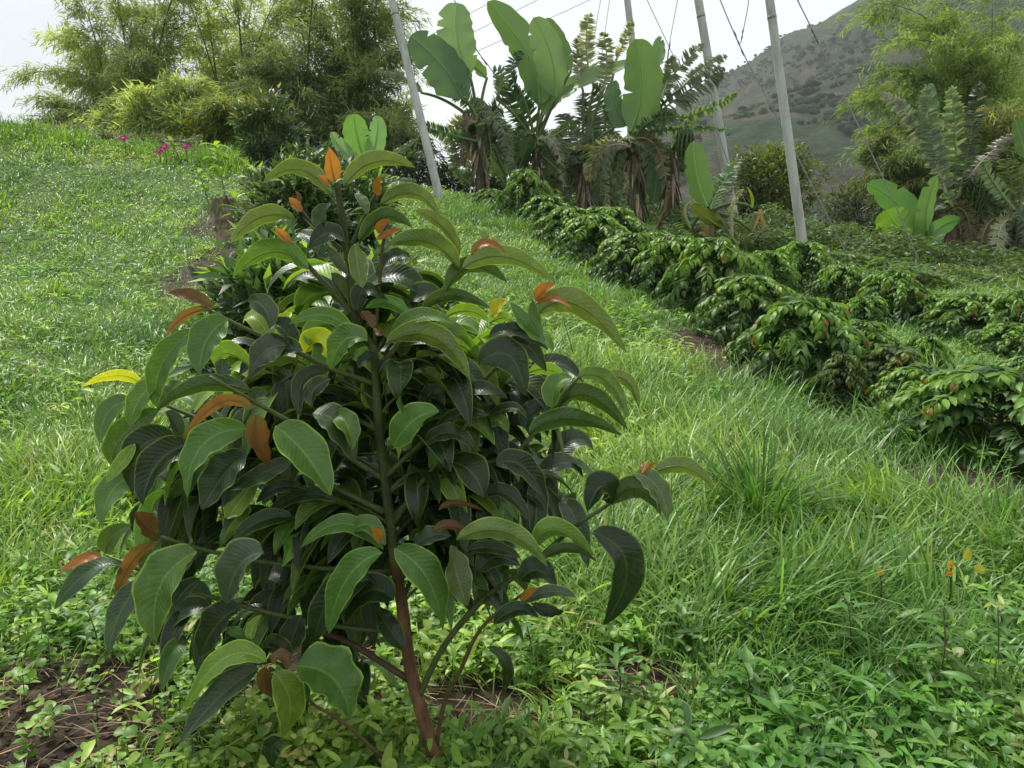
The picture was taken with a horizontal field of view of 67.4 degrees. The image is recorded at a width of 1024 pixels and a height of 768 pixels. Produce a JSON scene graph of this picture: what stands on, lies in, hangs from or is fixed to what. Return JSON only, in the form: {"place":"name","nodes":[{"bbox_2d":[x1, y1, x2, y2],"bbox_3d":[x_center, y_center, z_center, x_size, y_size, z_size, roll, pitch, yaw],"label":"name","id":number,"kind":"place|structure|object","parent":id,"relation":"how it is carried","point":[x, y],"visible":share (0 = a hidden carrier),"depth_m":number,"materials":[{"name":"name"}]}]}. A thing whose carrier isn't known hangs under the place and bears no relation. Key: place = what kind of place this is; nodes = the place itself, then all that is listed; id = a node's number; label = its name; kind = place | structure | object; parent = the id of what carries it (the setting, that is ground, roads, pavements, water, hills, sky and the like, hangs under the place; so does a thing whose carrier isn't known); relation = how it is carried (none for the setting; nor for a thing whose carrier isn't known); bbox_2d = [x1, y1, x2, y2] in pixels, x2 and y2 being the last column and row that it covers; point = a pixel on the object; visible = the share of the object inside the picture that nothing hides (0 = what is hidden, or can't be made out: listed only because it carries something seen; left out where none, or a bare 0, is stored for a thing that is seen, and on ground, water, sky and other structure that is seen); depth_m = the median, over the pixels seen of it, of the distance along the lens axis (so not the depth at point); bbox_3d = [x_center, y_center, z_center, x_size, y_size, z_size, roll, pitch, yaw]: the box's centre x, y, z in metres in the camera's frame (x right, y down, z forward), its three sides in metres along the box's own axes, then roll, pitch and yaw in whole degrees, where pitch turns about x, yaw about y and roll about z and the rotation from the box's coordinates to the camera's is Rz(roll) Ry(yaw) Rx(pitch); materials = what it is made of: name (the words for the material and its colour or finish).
{"place":"outdoors","nodes":[
{"label":"outdoors","id":0,"kind":"place"},
{"bbox_2d":[0,0,856,191],"label":"sky","id":1,"kind":"structure","parent":0,"point":[18,18],"materials":[{"name":"white"}]},
{"bbox_2d":[0,138,1023,767],"bbox_3d":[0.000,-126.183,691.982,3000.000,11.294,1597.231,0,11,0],"label":"ground","id":2,"kind":"structure","parent":0,"point":[86,696],"depth_m":3.77,"materials":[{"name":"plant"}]},
{"bbox_2d":[0,423,72,475],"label":"grass tuft","id":3,"kind":"object","parent":2,"relation":"on","point":[26,437],"visible":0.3,"depth_m":3.39,"materials":[{"name":"plant"}]},
{"bbox_2d":[0,439,130,527],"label":"grass tuft","id":4,"kind":"object","parent":2,"relation":"on","point":[39,500],"visible":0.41,"depth_m":3.07,"materials":[{"name":"plant"}]},
{"bbox_2d":[32,119,105,132],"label":"weed clump","id":5,"kind":"object","parent":2,"relation":"on","point":[80,126],"visible":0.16,"depth_m":14.61,"materials":[{"name":"green plant"}]},
{"bbox_2d":[57,601,125,664],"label":"tall weed","id":6,"kind":"object","parent":2,"relation":"on","point":[90,624],"visible":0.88,"depth_m":2.06,"materials":[{"name":"green plant"}]},
{"bbox_2d":[0,0,220,140],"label":"bamboo clump","id":7,"kind":"object","parent":2,"relation":"on","point":[101,75],"visible":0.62,"depth_m":22.20,"materials":[{"name":"green plant"}]},
{"bbox_2d":[89,125,152,142],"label":"weed clump","id":8,"kind":"object","parent":2,"relation":"on","point":[101,134],"visible":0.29,"depth_m":14.11,"materials":[{"name":"green plant"}]},
{"bbox_2d":[66,65,226,137],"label":"bamboo clump","id":9,"kind":"object","parent":2,"relation":"on","point":[134,107],"visible":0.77,"depth_m":17.79,"materials":[{"name":"green plant"}]},
{"bbox_2d":[148,130,206,147],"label":"weed clump","id":10,"kind":"object","parent":2,"relation":"on","point":[190,142],"visible":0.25,"depth_m":15.13,"materials":[{"name":"green plant"}]},
{"bbox_2d":[152,89,280,151],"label":"bamboo clump","id":11,"kind":"object","parent":2,"relation":"on","point":[214,114],"visible":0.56,"depth_m":16.90,"materials":[{"name":"green plant"}]},
{"bbox_2d":[200,141,236,195],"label":"seedling","id":12,"kind":"object","parent":2,"relation":"on","point":[218,168],"visible":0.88,"depth_m":9.44,"materials":[{"name":"green plant"}]},
{"bbox_2d":[209,193,237,242],"bbox_3d":[-3.347,-1.904,9.005,0.332,0.642,0.346,-8,13,-35],"label":"tree stump","id":13,"kind":"object","parent":2,"relation":"on","point":[219,209],"visible":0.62,"depth_m":8.88,"materials":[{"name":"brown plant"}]},
{"bbox_2d":[159,0,336,153],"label":"bamboo clump","id":14,"kind":"object","parent":2,"relation":"on","point":[218,67],"visible":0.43,"depth_m":22.67,"materials":[{"name":"green plant"}]},
{"bbox_2d":[224,82,315,172],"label":"tall shrub","id":15,"kind":"object","parent":2,"relation":"on","point":[259,114],"visible":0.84,"depth_m":12.28,"materials":[{"name":"green plant"}]},
{"bbox_2d":[208,34,342,153],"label":"bamboo clump","id":16,"kind":"object","parent":2,"relation":"on","point":[272,66],"visible":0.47,"depth_m":19.59,"materials":[{"name":"green plant"}]},
{"bbox_2d":[221,218,332,295],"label":"coffee bush","id":17,"kind":"object","parent":2,"relation":"on","point":[276,224],"visible":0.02,"depth_m":5.41,"materials":[{"name":"green plant"}]},
{"bbox_2d":[168,217,408,405],"bbox_3d":[-1.085,-0.245,3.963,1.276,1.281,1.309,0,11,0],"label":"coffee bush","id":18,"kind":"object","parent":2,"relation":"on","point":[245,284],"visible":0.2,"depth_m":3.65,"materials":[{"name":"green plant"}]},
{"bbox_2d":[227,135,361,264],"bbox_3d":[-2.072,-1.602,7.396,1.261,1.486,1.200,8,13,35],"label":"coffee bush","id":19,"kind":"object","parent":2,"relation":"on","point":[273,191],"visible":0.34,"depth_m":7.23,"materials":[{"name":"green plant"}]},
{"bbox_2d":[283,149,403,255],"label":"coffee bush","id":20,"kind":"object","parent":2,"relation":"on","point":[355,186],"visible":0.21,"depth_m":8.27,"materials":[{"name":"green plant"}]},
{"bbox_2d":[268,0,441,155],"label":"bamboo clump","id":21,"kind":"object","parent":2,"relation":"on","point":[353,63],"visible":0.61,"depth_m":20.04,"materials":[{"name":"green plant"}]},
{"bbox_2d":[330,114,417,189],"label":"banana plant","id":22,"kind":"object","parent":2,"relation":"on","point":[355,142],"visible":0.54,"depth_m":12.25,"materials":[{"name":"green plant"}]},
{"bbox_2d":[54,148,713,767],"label":"young tree","id":23,"kind":"object","parent":2,"relation":"on","point":[456,498],"visible":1,"depth_m":1.46,"materials":[{"name":"green plant"}]},
{"bbox_2d":[328,100,449,182],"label":"bamboo clump","id":24,"kind":"object","parent":2,"relation":"on","point":[399,132],"visible":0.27,"depth_m":18.55,"materials":[{"name":"green plant"}]},
{"bbox_2d":[377,143,438,186],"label":"bush","id":25,"kind":"object","parent":2,"relation":"on","point":[418,172],"visible":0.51,"depth_m":16.20,"materials":[{"name":"green plant"}]},
{"bbox_2d":[347,229,480,388],"bbox_3d":[-0.828,-0.380,4.609,1.248,1.123,1.184,-8,13,-37],"label":"coffee bush","id":26,"kind":"object","parent":2,"relation":"on","point":[377,244],"visible":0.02,"depth_m":4.49,"materials":[{"name":"green plant"}]},
{"bbox_2d":[388,0,443,199],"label":"utility pole","id":27,"kind":"object","parent":2,"relation":"on","point":[426,143],"visible":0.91,"depth_m":13.45,"materials":[{"name":"concrete"}]},
{"bbox_2d":[415,197,479,218],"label":"grass tuft","id":28,"kind":"object","parent":2,"relation":"on","point":[454,211],"visible":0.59,"depth_m":11.63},
{"bbox_2d":[425,158,471,193],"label":"bush","id":29,"kind":"object","parent":2,"relation":"on","point":[445,180],"visible":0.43,"depth_m":18.16,"materials":[{"name":"green plant"}]},
{"bbox_2d":[374,2,533,196],"bbox_3d":[-1.138,-5.391,15.312,3.171,4.152,1.410,0,11,0],"label":"banana plant","id":30,"kind":"object","parent":2,"relation":"on","point":[482,135],"visible":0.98,"depth_m":15.06,"materials":[{"name":"green plant"}]},
{"bbox_2d":[447,193,496,214],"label":"grass tuft","id":31,"kind":"object","parent":2,"relation":"on","point":[473,208],"visible":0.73,"depth_m":12.55,"materials":[{"name":"plant"}]},
{"bbox_2d":[466,188,501,205],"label":"coffee bush","id":32,"kind":"object","parent":2,"relation":"on","point":[490,194],"visible":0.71,"depth_m":13.63,"materials":[{"name":"green plant"}]},
{"bbox_2d":[0,226,1021,767],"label":"dry straw","id":33,"kind":"object","parent":2,"relation":"on","point":[104,678],"visible":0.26,"depth_m":1.91,"materials":[{"name":"plant"}]},
{"bbox_2d":[479,207,542,230],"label":"grass tuft","id":34,"kind":"object","parent":2,"relation":"on","point":[514,225],"visible":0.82,"depth_m":11.66,"materials":[{"name":"plant"}]},
{"bbox_2d":[0,128,1023,767],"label":"ground weeds","id":35,"kind":"object","parent":2,"relation":"on","point":[336,746],"visible":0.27,"depth_m":1.86,"materials":[{"name":"green plant"}]},
{"bbox_2d":[0,112,1023,767],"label":"grass","id":36,"kind":"structure","parent":2,"relation":"on","point":[804,560],"depth_m":3.13,"materials":[{"name":"plant"}]},
{"bbox_2d":[490,168,553,220],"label":"coffee bush","id":37,"kind":"object","parent":2,"relation":"on","point":[513,192],"visible":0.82,"depth_m":12.60,"materials":[{"name":"green plant"}]},
{"bbox_2d":[502,603,556,678],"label":"tall weed","id":38,"kind":"object","parent":2,"relation":"on","point":[527,627],"visible":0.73,"depth_m":2.00,"materials":[{"name":"green plant"}]},
{"bbox_2d":[516,195,569,226],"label":"coffee bush","id":39,"kind":"object","parent":2,"relation":"on","point":[548,203],"visible":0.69,"depth_m":12.12,"materials":[{"name":"green plant"}]},
{"bbox_2d":[487,0,625,208],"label":"banana plant","id":40,"kind":"object","parent":2,"relation":"on","point":[542,60],"visible":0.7,"depth_m":15.68,"materials":[{"name":"green plant"}]},
{"bbox_2d":[531,250,583,276],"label":"grass tuft","id":41,"kind":"object","parent":2,"relation":"on","point":[550,266],"visible":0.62,"depth_m":8.88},
{"bbox_2d":[529,206,599,251],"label":"coffee bush","id":42,"kind":"object","parent":2,"relation":"on","point":[556,218],"visible":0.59,"depth_m":10.77,"materials":[{"name":"green plant"}]},
{"bbox_2d":[541,12,617,214],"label":"banana plant","id":43,"kind":"object","parent":2,"relation":"on","point":[585,196],"visible":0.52,"depth_m":16.21,"materials":[{"name":"green plant"}]},
{"bbox_2d":[557,272,623,303],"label":"grass tuft","id":44,"kind":"object","parent":2,"relation":"on","point":[597,292],"visible":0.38,"depth_m":7.43,"materials":[{"name":"plant"}]},
{"bbox_2d":[548,213,639,264],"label":"coffee bush","id":45,"kind":"object","parent":2,"relation":"on","point":[590,227],"visible":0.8,"depth_m":9.60,"materials":[{"name":"green plant"}]},
{"bbox_2d":[570,19,634,206],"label":"banana plant","id":46,"kind":"object","parent":2,"relation":"on","point":[626,33],"visible":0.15,"depth_m":16.75,"materials":[{"name":"green plant"}]},
{"bbox_2d":[562,206,649,248],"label":"coffee bush","id":47,"kind":"object","parent":2,"relation":"on","point":[623,216],"visible":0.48,"depth_m":10.91,"materials":[{"name":"green plant"}]},
{"bbox_2d":[592,643,648,704],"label":"tall weed","id":48,"kind":"object","parent":2,"relation":"on","point":[621,675],"visible":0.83,"depth_m":1.92,"materials":[{"name":"green plant"}]},
{"bbox_2d":[586,232,664,288],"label":"coffee bush","id":49,"kind":"object","parent":2,"relation":"on","point":[619,243],"visible":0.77,"depth_m":8.57,"materials":[{"name":"green plant"}]},
{"bbox_2d":[624,0,653,210],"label":"utility pole","id":50,"kind":"object","parent":2,"relation":"on","point":[628,10],"visible":0.16,"depth_m":20.47,"materials":[{"name":"concrete"}]},
{"bbox_2d":[609,165,684,216],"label":"bush","id":51,"kind":"object","parent":2,"relation":"on","point":[623,201],"visible":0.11,"depth_m":19.78,"materials":[{"name":"green plant"}]},
{"bbox_2d":[583,36,738,224],"bbox_3d":[2.827,-4.617,14.770,2.877,3.926,1.272,3,11,15],"label":"banana plant","id":52,"kind":"object","parent":2,"relation":"on","point":[648,82],"visible":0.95,"depth_m":14.59,"materials":[{"name":"green plant"}]},
{"bbox_2d":[620,234,715,304],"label":"coffee bush","id":53,"kind":"object","parent":2,"relation":"on","point":[667,250],"visible":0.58,"depth_m":8.10,"materials":[{"name":"green plant"}]},
{"bbox_2d":[640,120,696,231],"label":"banana plant","id":54,"kind":"object","parent":2,"relation":"on","point":[683,139],"visible":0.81,"depth_m":14.60,"materials":[{"name":"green plant"}]},
{"bbox_2d":[654,597,703,652],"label":"tall weed","id":55,"kind":"object","parent":2,"relation":"on","point":[679,604],"visible":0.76,"depth_m":2.15,"materials":[{"name":"green plant"}]},
{"bbox_2d":[650,385,739,429],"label":"grass tuft","id":56,"kind":"object","parent":2,"relation":"on","point":[680,403],"visible":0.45,"depth_m":4.32,"materials":[{"name":"plant"}]},
{"bbox_2d":[647,237,768,320],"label":"coffee bush","id":57,"kind":"object","parent":2,"relation":"on","point":[697,266],"visible":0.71,"depth_m":7.30,"materials":[{"name":"green plant"}]},
{"bbox_2d":[694,0,739,226],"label":"utility pole","id":58,"kind":"object","parent":2,"relation":"on","point":[705,41],"visible":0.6,"depth_m":17.03,"materials":[{"name":"concrete"}]},
{"bbox_2d":[683,141,774,246],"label":"banana plant","id":59,"kind":"object","parent":2,"relation":"on","point":[703,190],"visible":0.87,"depth_m":13.64,"materials":[{"name":"green plant"}]},
{"bbox_2d":[689,273,807,344],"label":"coffee bush","id":60,"kind":"object","parent":2,"relation":"on","point":[747,291],"visible":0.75,"depth_m":6.40,"materials":[{"name":"green plant"}]},
{"bbox_2d":[727,644,773,702],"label":"tall weed","id":61,"kind":"object","parent":2,"relation":"on","point":[744,657],"visible":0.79,"depth_m":1.92,"materials":[{"name":"green plant"}]},
{"bbox_2d":[712,140,834,231],"bbox_3d":[6.897,-5.018,20.431,3.311,2.898,3.188,0,11,0],"label":"broadleaf tree","id":62,"kind":"object","parent":2,"relation":"on","point":[758,172],"visible":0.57,"depth_m":19.82,"materials":[{"name":"green plant"}]},
{"bbox_2d":[670,410,878,537],"bbox_3d":[0.951,0.351,2.876,0.819,0.465,0.879,5,12,24],"label":"grass tuft","id":63,"kind":"object","parent":2,"relation":"on","point":[751,486],"visible":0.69,"depth_m":2.85,"materials":[{"name":"plant"}]},
{"bbox_2d":[747,250,804,298],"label":"coffee bush","id":64,"kind":"object","parent":2,"relation":"on","point":[771,262],"visible":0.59,"depth_m":9.01,"materials":[{"name":"green plant"}]},
{"bbox_2d":[720,0,848,258],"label":"guy wire","id":65,"kind":"object","parent":2,"relation":"attached to","point":[735,35],"visible":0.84,"depth_m":12.77,"materials":[{"name":"metal"}]},
{"bbox_2d":[765,0,806,261],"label":"utility pole","id":66,"kind":"object","parent":2,"relation":"on","point":[796,199],"visible":0.81,"depth_m":12.38,"materials":[{"name":"concrete"}]},
{"bbox_2d":[559,191,1023,292],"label":"undergrowth","id":67,"kind":"object","parent":2,"relation":"on","point":[780,234],"visible":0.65,"depth_m":14.37,"materials":[{"name":"green plant"}]},
{"bbox_2d":[722,296,881,403],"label":"coffee bush","id":68,"kind":"object","parent":2,"relation":"on","point":[817,317],"visible":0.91,"depth_m":5.04,"materials":[{"name":"green plant"}]},
{"bbox_2d":[776,240,843,293],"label":"coffee bush","id":69,"kind":"object","parent":2,"relation":"on","point":[794,251],"visible":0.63,"depth_m":9.95,"materials":[{"name":"green plant"}]},
{"bbox_2d":[766,448,876,511],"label":"grass tuft","id":70,"kind":"object","parent":2,"relation":"on","point":[798,468],"visible":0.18,"depth_m":3.18,"materials":[{"name":"plant"}]},
{"bbox_2d":[804,262,872,304],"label":"coffee bush","id":71,"kind":"object","parent":2,"relation":"on","point":[832,273],"visible":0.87,"depth_m":9.37,"materials":[{"name":"green plant"}]},
{"bbox_2d":[802,351,879,416],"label":"coffee bush","id":72,"kind":"object","parent":2,"relation":"on","point":[835,364],"visible":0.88,"depth_m":4.74,"materials":[{"name":"green plant"}]},
{"bbox_2d":[813,176,884,235],"bbox_3d":[9.987,-4.653,21.513,2.876,2.339,2.962,7,12,31],"label":"broadleaf tree","id":73,"kind":"object","parent":2,"relation":"on","point":[845,205],"visible":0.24,"depth_m":21.39,"materials":[{"name":"green plant"}]},
{"bbox_2d":[823,592,879,659],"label":"tall weed","id":74,"kind":"object","parent":2,"relation":"on","point":[847,610],"visible":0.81,"depth_m":2.05,"materials":[{"name":"green plant"}]},
{"bbox_2d":[797,0,919,263],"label":"guy wire","id":75,"kind":"object","parent":2,"relation":"attached to","point":[812,31],"visible":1,"depth_m":12.05,"materials":[{"name":"metal"}]},
{"bbox_2d":[836,295,897,329],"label":"coffee bush","id":76,"kind":"object","parent":2,"relation":"on","point":[869,308],"visible":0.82,"depth_m":8.09,"materials":[{"name":"green plant"}]},
{"bbox_2d":[835,319,901,356],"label":"coffee bush","id":77,"kind":"object","parent":2,"relation":"on","point":[877,336],"visible":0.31,"depth_m":5.81,"materials":[{"name":"green plant"}]},
{"bbox_2d":[813,438,939,494],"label":"grass tuft","id":78,"kind":"object","parent":2,"relation":"on","point":[874,462],"visible":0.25,"depth_m":3.38,"materials":[{"name":"plant"}]},
{"bbox_2d":[841,344,929,409],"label":"coffee bush","id":79,"kind":"object","parent":2,"relation":"on","point":[903,356],"visible":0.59,"depth_m":4.88,"materials":[{"name":"green plant"}]},
{"bbox_2d":[847,269,932,325],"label":"coffee bush","id":80,"kind":"object","parent":2,"relation":"on","point":[893,281],"visible":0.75,"depth_m":8.62,"materials":[{"name":"green plant"}]},
{"bbox_2d":[834,124,982,248],"bbox_3d":[10.044,-4.775,19.412,3.421,3.613,2.892,0,11,0],"label":"bamboo clump","id":81,"kind":"object","parent":2,"relation":"on","point":[900,167],"visible":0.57,"depth_m":19.06,"materials":[{"name":"green plant"}]},
{"bbox_2d":[858,177,959,262],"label":"banana plant","id":82,"kind":"object","parent":2,"relation":"on","point":[915,214],"visible":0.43,"depth_m":15.61,"materials":[{"name":"green plant"}]},
{"bbox_2d":[818,0,1023,206],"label":"bamboo clump","id":83,"kind":"object","parent":2,"relation":"on","point":[963,69],"visible":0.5,"depth_m":21.74,"materials":[{"name":"green plant"}]},
{"bbox_2d":[865,363,984,426],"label":"coffee bush","id":84,"kind":"object","parent":2,"relation":"on","point":[920,374],"visible":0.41,"depth_m":4.49,"materials":[{"name":"green plant"}]},
{"bbox_2d":[896,332,954,368],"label":"coffee bush","id":85,"kind":"object","parent":2,"relation":"on","point":[928,340],"visible":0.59,"depth_m":5.56,"materials":[{"name":"green plant"}]},
{"bbox_2d":[897,293,961,324],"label":"coffee bush","id":86,"kind":"object","parent":2,"relation":"on","point":[931,300],"visible":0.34,"depth_m":8.49,"materials":[{"name":"green plant"}]},
{"bbox_2d":[863,361,1023,472],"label":"coffee bush","id":87,"kind":"object","parent":2,"relation":"on","point":[1007,382],"visible":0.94,"depth_m":3.74,"materials":[{"name":"green plant"}]},
{"bbox_2d":[914,599,972,680],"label":"tall weed","id":88,"kind":"object","parent":2,"relation":"on","point":[941,644],"visible":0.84,"depth_m":1.95,"materials":[{"name":"green plant"}]},
{"bbox_2d":[879,81,1012,261],"bbox_3d":[9.242,-4.179,16.414,2.901,4.438,1.357,-4,12,-23],"label":"banana plant","id":89,"kind":"object","parent":2,"relation":"on","point":[927,133],"visible":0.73,"depth_m":16.16,"materials":[{"name":"green plant"}]},
{"bbox_2d":[902,573,992,650],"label":"grass tuft","id":90,"kind":"object","parent":2,"relation":"on","point":[926,598],"visible":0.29,"depth_m":2.18,"materials":[{"name":"plant"}]},
{"bbox_2d":[879,452,1020,520],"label":"grass tuft","id":91,"kind":"object","parent":2,"relation":"on","point":[943,486],"visible":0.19,"depth_m":3.08,"materials":[{"name":"plant"}]},
{"bbox_2d":[910,292,1016,346],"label":"coffee bush","id":92,"kind":"object","parent":2,"relation":"on","point":[969,309],"visible":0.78,"depth_m":7.54,"materials":[{"name":"green plant"}]},
{"bbox_2d":[916,94,1023,214],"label":"bamboo clump","id":93,"kind":"object","parent":2,"relation":"on","point":[991,120],"visible":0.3,"depth_m":19.34,"materials":[{"name":"green plant"}]},
{"bbox_2d":[937,465,1023,539],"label":"grass tuft","id":94,"kind":"object","parent":2,"relation":"on","point":[1019,493],"visible":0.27,"depth_m":2.93,"materials":[{"name":"plant"}]},
{"bbox_2d":[958,321,1023,360],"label":"coffee bush","id":95,"kind":"object","parent":2,"relation":"on","point":[998,336],"visible":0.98,"depth_m":6.54,"materials":[{"name":"green plant"}]},
{"bbox_2d":[967,597,1023,686],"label":"tall weed","id":96,"kind":"object","parent":2,"relation":"on","point":[997,617],"visible":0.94,"depth_m":1.90,"materials":[{"name":"green plant"}]},
{"bbox_2d":[971,290,1023,344],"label":"coffee bush","id":97,"kind":"object","parent":2,"relation":"on","point":[1014,299],"visible":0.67,"depth_m":7.21,"materials":[{"name":"green plant"}]},
{"bbox_2d":[975,119,1023,256],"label":"banana plant","id":98,"kind":"object","parent":2,"relation":"on","point":[1000,229],"visible":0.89,"depth_m":15.96,"materials":[{"name":"green plant"}]},
{"bbox_2d":[977,355,1023,420],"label":"coffee bush","id":99,"kind":"object","parent":2,"relation":"on","point":[1015,361],"visible":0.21,"depth_m":4.61,"materials":[{"name":"green plant"}]},
{"bbox_2d":[498,0,1023,231],"bbox_3d":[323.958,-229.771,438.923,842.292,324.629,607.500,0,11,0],"label":"mountain","id":100,"kind":"structure","parent":0,"point":[826,144],"depth_m":249.92,"materials":[{"name":"plant"}]},
{"bbox_2d":[608,0,1023,215],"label":"hillside scrub","id":101,"kind":"object","parent":100,"relation":"on","point":[805,104],"visible":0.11,"depth_m":254.42,"materials":[{"name":"plant"}]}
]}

